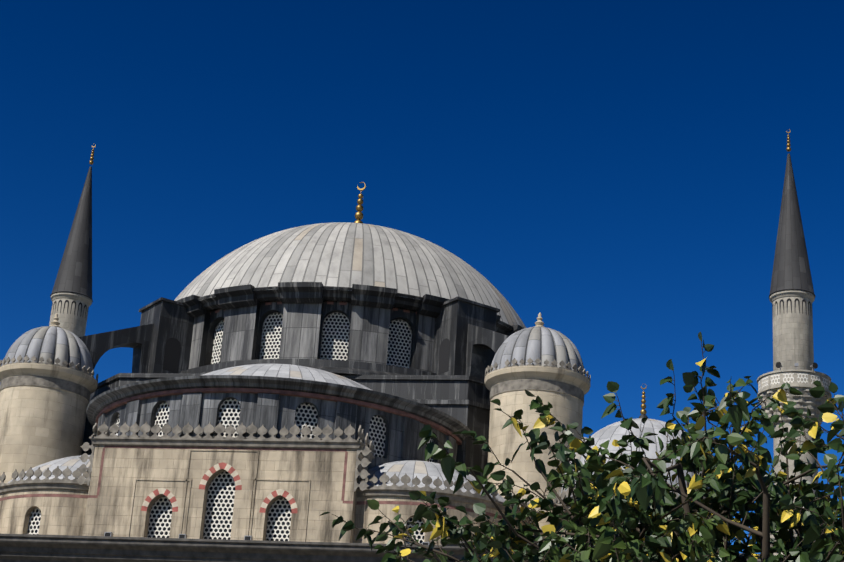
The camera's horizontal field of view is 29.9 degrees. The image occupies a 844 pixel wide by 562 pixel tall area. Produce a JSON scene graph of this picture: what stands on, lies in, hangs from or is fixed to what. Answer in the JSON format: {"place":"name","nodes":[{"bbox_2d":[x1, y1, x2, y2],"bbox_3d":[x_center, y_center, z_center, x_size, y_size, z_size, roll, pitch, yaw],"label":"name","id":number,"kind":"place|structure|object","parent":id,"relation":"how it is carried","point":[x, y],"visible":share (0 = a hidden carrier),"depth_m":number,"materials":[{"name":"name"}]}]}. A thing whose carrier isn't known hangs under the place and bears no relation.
{"place":"outdoors","nodes":[
{"label":"outdoors","id":0,"kind":"place"},
{"bbox_2d":[0,0,843,553],"label":"sky","id":1,"kind":"structure","parent":0,"point":[614,170],"materials":[{"name":"blue"}]},
{"bbox_2d":[320,332,843,561],"bbox_3d":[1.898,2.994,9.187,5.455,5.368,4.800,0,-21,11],"label":"tree","id":2,"kind":"object","parent":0,"point":[641,491],"depth_m":9.00,"materials":[{"name":"green plant"}]},
{"label":"ground","id":3,"kind":"structure","parent":0,"visible":0},
{"bbox_2d":[0,355,97,532],"bbox_3d":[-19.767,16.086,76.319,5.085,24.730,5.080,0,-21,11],"label":"turret","id":4,"kind":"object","parent":3,"relation":"on","point":[43,408],"visible":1,"depth_m":78.00,"materials":[{"name":"stone"}]},
{"bbox_2d":[4,313,93,375],"bbox_3d":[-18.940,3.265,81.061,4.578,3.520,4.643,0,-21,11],"label":"dome","id":5,"kind":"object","parent":4,"relation":"on","point":[53,341],"visible":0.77,"depth_m":79.32,"materials":[{"name":"grey metal"}]},
{"bbox_2d":[49,166,92,336],"bbox_3d":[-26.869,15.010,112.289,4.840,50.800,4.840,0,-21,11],"label":"minaret","id":6,"kind":"object","parent":3,"relation":"on","point":[71,297],"visible":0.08,"depth_m":116.95,"materials":[{"name":"metal"}]},
{"bbox_2d":[89,145,95,164],"bbox_3d":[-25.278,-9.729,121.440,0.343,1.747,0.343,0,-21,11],"label":"finial","id":7,"kind":"object","parent":6,"relation":"on","point":[91,162],"visible":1,"depth_m":121.27,"materials":[{"name":"brown metal"}]},
{"bbox_2d":[81,373,489,476],"bbox_3d":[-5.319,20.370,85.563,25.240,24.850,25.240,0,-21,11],"label":"dome base block","id":8,"kind":"structure","parent":3,"relation":"on","point":[464,399],"depth_m":77.57,"materials":[{"name":"stone"}]},
{"bbox_2d":[86,364,471,539],"bbox_3d":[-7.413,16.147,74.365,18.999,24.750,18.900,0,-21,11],"label":"half dome","id":9,"kind":"structure","parent":8,"relation":"attached to","point":[268,396],"depth_m":69.93,"materials":[{"name":"grey metal"}]},
{"bbox_2d":[177,282,523,374],"bbox_3d":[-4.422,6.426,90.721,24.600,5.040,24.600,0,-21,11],"label":"drum","id":10,"kind":"object","parent":8,"relation":"on","point":[365,336],"visible":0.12,"depth_m":81.65,"materials":[{"name":"grey stone"}]},
{"bbox_2d":[79,297,193,372],"bbox_3d":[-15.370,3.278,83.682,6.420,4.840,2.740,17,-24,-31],"label":"flying buttress","id":11,"kind":"structure","parent":10,"relation":"attached to","point":[158,339],"depth_m":83.57,"materials":[{"name":"black stone"}]},
{"bbox_2d":[174,222,525,366],"bbox_3d":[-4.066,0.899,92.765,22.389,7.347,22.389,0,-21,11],"label":"dome","id":12,"kind":"structure","parent":10,"relation":"on","point":[341,254],"depth_m":84.23,"materials":[{"name":"grey metal"}]},
{"bbox_2d":[354,182,365,222],"bbox_3d":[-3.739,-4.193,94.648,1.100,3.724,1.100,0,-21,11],"label":"crescent finial","id":13,"kind":"object","parent":12,"relation":"on","point":[359,214],"visible":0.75,"depth_m":94.55,"materials":[{"name":"brown metal"}]},
{"bbox_2d":[432,297,508,378],"bbox_3d":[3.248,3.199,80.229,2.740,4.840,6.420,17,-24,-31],"label":"flying buttress","id":14,"kind":"structure","parent":10,"relation":"attached to","point":[469,340],"depth_m":80.74,"materials":[{"name":"black stone"}]},
{"bbox_2d":[0,534,773,561],"bbox_3d":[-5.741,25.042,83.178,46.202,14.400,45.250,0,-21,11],"label":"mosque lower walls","id":15,"kind":"structure","parent":3,"relation":"on","point":[38,548],"depth_m":66.03,"materials":[{"name":"stone"}]},
{"bbox_2d":[0,455,92,535],"bbox_3d":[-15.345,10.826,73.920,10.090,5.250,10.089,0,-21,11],"label":"exedra","id":16,"kind":"object","parent":15,"relation":"on","point":[54,493],"visible":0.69,"depth_m":69.54,"materials":[{"name":"stone"}]},
{"bbox_2d":[104,532,112,535],"bbox_3d":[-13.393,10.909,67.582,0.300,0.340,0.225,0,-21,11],"label":"floodlight","id":17,"kind":"object","parent":15,"relation":"on","point":[108,533],"visible":0.43,"depth_m":67.52,"materials":[{"name":"grey metal"}]},
{"bbox_2d":[179,534,186,537],"bbox_3d":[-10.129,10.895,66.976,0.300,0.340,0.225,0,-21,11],"label":"floodlight","id":18,"kind":"object","parent":15,"relation":"on","point":[182,535],"visible":0.43,"depth_m":66.90,"materials":[{"name":"grey metal"}]},
{"bbox_2d":[76,421,383,542],"bbox_3d":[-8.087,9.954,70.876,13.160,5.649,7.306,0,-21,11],"label":"facade block","id":19,"kind":"structure","parent":15,"relation":"on","point":[133,478],"depth_m":67.92,"materials":[{"name":"stone"}]},
{"bbox_2d":[244,536,252,539],"bbox_3d":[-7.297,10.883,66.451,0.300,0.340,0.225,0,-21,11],"label":"floodlight","id":20,"kind":"object","parent":15,"relation":"on","point":[248,537],"visible":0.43,"depth_m":66.38,"materials":[{"name":"grey metal"}]},
{"bbox_2d":[354,460,529,544],"bbox_3d":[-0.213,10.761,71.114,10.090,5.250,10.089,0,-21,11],"label":"exedra","id":21,"kind":"object","parent":15,"relation":"on","point":[391,486],"visible":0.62,"depth_m":66.86,"materials":[{"name":"stone"}]},
{"bbox_2d":[554,418,731,552],"bbox_3d":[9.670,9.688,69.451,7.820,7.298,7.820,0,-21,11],"label":"dome","id":22,"kind":"structure","parent":15,"relation":"on","point":[612,432],"depth_m":67.90,"materials":[{"name":"metal"}]},
{"bbox_2d":[639,384,647,417],"bbox_3d":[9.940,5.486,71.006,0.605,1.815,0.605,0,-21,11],"label":"finial","id":23,"kind":"object","parent":22,"relation":"on","point":[643,411],"visible":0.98,"depth_m":70.87,"materials":[{"name":"brown metal"}]},
{"bbox_2d":[484,358,590,542],"bbox_3d":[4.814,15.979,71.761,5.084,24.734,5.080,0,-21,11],"label":"tower","id":24,"kind":"structure","parent":3,"relation":"on","point":[562,390],"depth_m":73.54,"materials":[{"name":"stone"}]},
{"bbox_2d":[491,313,583,373],"bbox_3d":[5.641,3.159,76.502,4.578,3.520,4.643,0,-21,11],"label":"turret dome","id":25,"kind":"structure","parent":24,"relation":"on","point":[540,341],"depth_m":74.72,"materials":[{"name":"grey metal"}]},
{"bbox_2d":[757,154,831,555],"bbox_3d":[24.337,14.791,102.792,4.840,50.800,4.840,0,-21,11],"label":"minaret","id":26,"kind":"object","parent":3,"relation":"on","point":[792,296],"visible":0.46,"depth_m":106.01,"materials":[{"name":"stone"}]},
{"bbox_2d":[776,362,781,369],"bbox_3d":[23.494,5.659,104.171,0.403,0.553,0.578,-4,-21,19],"label":"loudspeaker","id":27,"kind":"object","parent":26,"relation":"attached to","point":[778,365],"visible":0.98,"depth_m":104.01,"materials":[{"name":"grey"}]},
{"bbox_2d":[786,129,790,151],"bbox_3d":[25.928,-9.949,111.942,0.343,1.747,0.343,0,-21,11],"label":"finial","id":28,"kind":"object","parent":26,"relation":"on","point":[788,148],"visible":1,"depth_m":111.78,"materials":[{"name":"brown metal"}]},
{"bbox_2d":[810,363,817,370],"bbox_3d":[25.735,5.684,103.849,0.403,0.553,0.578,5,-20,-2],"label":"loudspeaker","id":29,"kind":"object","parent":26,"relation":"attached to","point":[814,365],"visible":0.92,"depth_m":103.67,"materials":[{"name":"grey"}]}
]}

